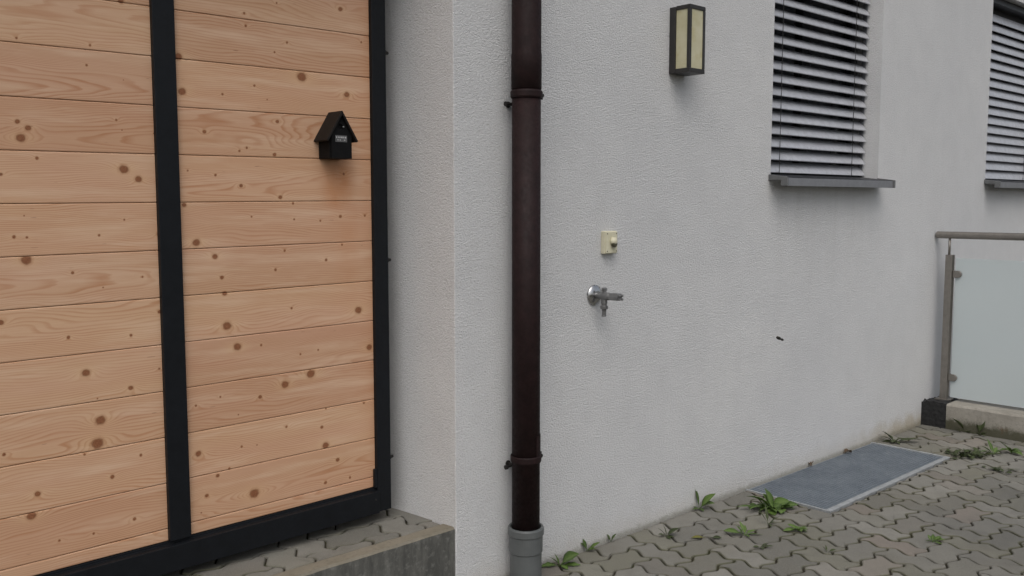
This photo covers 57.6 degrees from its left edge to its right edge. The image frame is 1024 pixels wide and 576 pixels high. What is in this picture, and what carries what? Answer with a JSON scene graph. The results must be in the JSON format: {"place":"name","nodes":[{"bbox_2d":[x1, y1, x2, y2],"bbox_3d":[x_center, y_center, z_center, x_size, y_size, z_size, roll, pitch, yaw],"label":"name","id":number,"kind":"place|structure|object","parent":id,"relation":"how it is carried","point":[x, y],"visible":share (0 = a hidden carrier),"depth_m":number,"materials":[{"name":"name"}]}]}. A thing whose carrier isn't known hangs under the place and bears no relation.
{"place":"outdoors","nodes":[
{"label":"outdoors","id":0,"kind":"place"},
{"bbox_2d":[542,425,1023,575],"bbox_3d":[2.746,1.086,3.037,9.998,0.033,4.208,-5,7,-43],"label":"pavement","id":1,"kind":"structure","parent":0,"point":[980,559],"depth_m":3.79,"materials":[{"name":"concrete"}]},
{"bbox_2d":[160,507,454,575],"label":"step","id":2,"kind":"object","parent":1,"relation":"on","point":[391,541],"visible":0.52,"depth_m":3.00,"materials":[{"name":"concrete"}]},
{"bbox_2d":[542,551,579,568],"bbox_3d":[0.181,1.010,3.439,0.141,0.048,0.072,-3,6,-27],"label":"weed","id":3,"kind":"object","parent":1,"relation":"on","point":[569,556],"visible":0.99,"depth_m":3.45,"materials":[{"name":"green plant"}]},
{"bbox_2d":[581,539,599,550],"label":"weed","id":4,"kind":"object","parent":1,"relation":"on","point":[584,543],"visible":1,"depth_m":3.60,"materials":[{"name":"green plant"}]},
{"bbox_2d":[658,525,678,538],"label":"weed","id":5,"kind":"object","parent":1,"relation":"on","point":[672,530],"visible":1,"depth_m":3.75,"materials":[{"name":"green plant"}]},
{"bbox_2d":[692,490,715,510],"bbox_3d":[0.840,0.921,4.077,0.109,0.107,0.060,0,5,-4],"label":"weed","id":6,"kind":"object","parent":1,"relation":"on","point":[706,499],"visible":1,"depth_m":4.09,"materials":[{"name":"green plant"}]},
{"bbox_2d":[385,0,1023,575],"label":"house","id":7,"kind":"structure","parent":1,"relation":"on","point":[805,180],"depth_m":3.92,"materials":[{"name":"paint"}]},
{"bbox_2d":[0,0,393,575],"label":"garage gate","id":8,"kind":"structure","parent":7,"relation":"attached to","point":[194,326],"depth_m":2.69,"materials":[{"name":"beige wood"}]},
{"bbox_2d":[314,111,357,159],"bbox_3d":[-0.559,-0.485,2.954,0.115,0.148,0.080,-5,7,-43],"label":"nest box","id":9,"kind":"object","parent":8,"relation":"hanging from","point":[335,138],"visible":1,"depth_m":2.93,"materials":[{"name":"black paint"}]},
{"bbox_2d":[504,0,543,575],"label":"downpipe","id":10,"kind":"object","parent":7,"relation":"attached to","point":[525,530],"visible":1,"depth_m":3.16,"materials":[{"name":"brown metal"}]},
{"bbox_2d":[587,285,623,316],"bbox_3d":[0.360,0.050,3.502,0.081,0.118,0.138,-5,7,-43],"label":"garden tap","id":11,"kind":"object","parent":7,"relation":"attached to","point":[596,294],"visible":1,"depth_m":3.51,"materials":[{"name":"silver metal"}]},
{"bbox_2d":[601,231,617,253],"bbox_3d":[0.380,-0.175,3.564,0.070,0.087,0.045,-5,7,-43],"label":"motion sensor","id":12,"kind":"object","parent":7,"relation":"attached to","point":[609,240],"visible":1,"depth_m":3.55,"materials":[{"name":"beige plastic"}]},
{"bbox_2d":[669,4,705,75],"bbox_3d":[0.708,-0.998,3.756,0.108,0.264,0.099,-5,7,-43],"label":"wall lantern","id":13,"kind":"object","parent":7,"relation":"attached to","point":[687,42],"depth_m":3.73,"materials":[{"name":"brown metal"}]},
{"bbox_2d":[771,0,858,175],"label":"window","id":14,"kind":"structure","parent":7,"relation":"in","point":[811,2],"depth_m":4.86,"materials":[{"name":"black glass"}]},
{"bbox_2d":[989,9,1023,179],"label":"window","id":15,"kind":"structure","parent":7,"relation":"in","point":[995,12],"depth_m":6.59,"materials":[{"name":"black glass"}]},
{"bbox_2d":[724,521,761,536],"bbox_3d":[0.939,0.977,3.776,0.150,0.050,0.073,2,6,23],"label":"weed","id":16,"kind":"object","parent":1,"relation":"on","point":[743,528],"visible":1,"depth_m":3.78,"materials":[{"name":"green plant"}]},
{"bbox_2d":[753,543,771,548],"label":"weed","id":17,"kind":"object","parent":1,"relation":"on","point":[763,545],"visible":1,"depth_m":3.63,"materials":[{"name":"green plant"}]},
{"bbox_2d":[757,505,777,525],"bbox_3d":[1.074,0.951,3.899,0.071,0.080,0.063,-5,7,-43],"label":"weed","id":18,"kind":"object","parent":1,"relation":"on","point":[767,515],"visible":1,"depth_m":3.90,"materials":[{"name":"green plant"}]},
{"bbox_2d":[737,489,798,514],"bbox_3d":[1.126,0.928,4.074,0.251,0.092,0.153,-3,6,-30],"label":"weed","id":19,"kind":"object","parent":1,"relation":"on","point":[775,506],"visible":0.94,"depth_m":4.08,"materials":[{"name":"green plant"}]},
{"bbox_2d":[783,524,807,531],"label":"weed","id":20,"kind":"object","parent":1,"relation":"on","point":[794,528],"visible":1,"depth_m":3.82,"materials":[{"name":"green plant"}]},
{"bbox_2d":[745,442,949,513],"bbox_3d":[1.713,1.230,4.655,1.328,0.626,0.462,-5,7,-43],"label":"light shaft grating","id":21,"kind":"object","parent":1,"relation":"in","point":[838,483],"visible":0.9,"depth_m":4.57,"materials":[{"name":"metal"}]},
{"bbox_2d":[881,431,921,443],"bbox_3d":[2.180,0.839,5.211,0.228,0.059,0.106,2,6,17],"label":"weed","id":22,"kind":"object","parent":1,"relation":"on","point":[897,439],"visible":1,"depth_m":5.23,"materials":[{"name":"green plant"}]},
{"bbox_2d":[926,534,944,543],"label":"weed","id":23,"kind":"object","parent":1,"relation":"on","point":[933,537],"visible":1,"depth_m":3.70,"materials":[{"name":"green plant"}]},
{"bbox_2d":[921,396,957,428],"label":"foundation block","id":24,"kind":"structure","parent":1,"relation":"on","point":[933,412],"depth_m":5.59,"materials":[{"name":"black stone"}]},
{"bbox_2d":[952,418,970,431],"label":"weed","id":25,"kind":"object","parent":1,"relation":"on","point":[959,423],"visible":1,"depth_m":5.44,"materials":[{"name":"green plant"}]},
{"bbox_2d":[944,447,990,458],"bbox_3d":[2.432,0.877,4.961,0.265,0.029,0.192,-1,5,-10],"label":"weed","id":26,"kind":"object","parent":1,"relation":"on","point":[966,453],"visible":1,"depth_m":4.95,"materials":[{"name":"green plant"}]},
{"bbox_2d":[974,422,986,435],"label":"weed","id":27,"kind":"object","parent":1,"relation":"on","point":[980,427],"visible":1,"depth_m":5.39,"materials":[{"name":"green plant"}]},
{"bbox_2d":[945,399,1023,442],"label":"kerb","id":28,"kind":"structure","parent":1,"relation":"on","point":[1003,421],"depth_m":5.39,"materials":[{"name":"concrete"}]},
{"bbox_2d":[934,231,1023,407],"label":"railing","id":29,"kind":"object","parent":28,"relation":"on","point":[987,363],"visible":1,"depth_m":5.46,"materials":[{"name":"white glass"}]},
{"bbox_2d":[981,439,1005,454],"bbox_3d":[2.565,0.855,4.964,0.126,0.074,0.098,-5,7,-43],"label":"weed","id":30,"kind":"object","parent":1,"relation":"on","point":[995,449],"visible":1,"depth_m":4.98,"materials":[{"name":"green plant"}]},
{"bbox_2d":[982,466,1012,472],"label":"weed","id":31,"kind":"object","parent":1,"relation":"on","point":[996,468],"visible":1,"depth_m":4.67,"materials":[{"name":"green plant"}]},
{"bbox_2d":[999,441,1022,455],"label":"weed","id":32,"kind":"object","parent":1,"relation":"on","point":[1016,450],"visible":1,"depth_m":4.98,"materials":[{"name":"green plant"}]}
]}

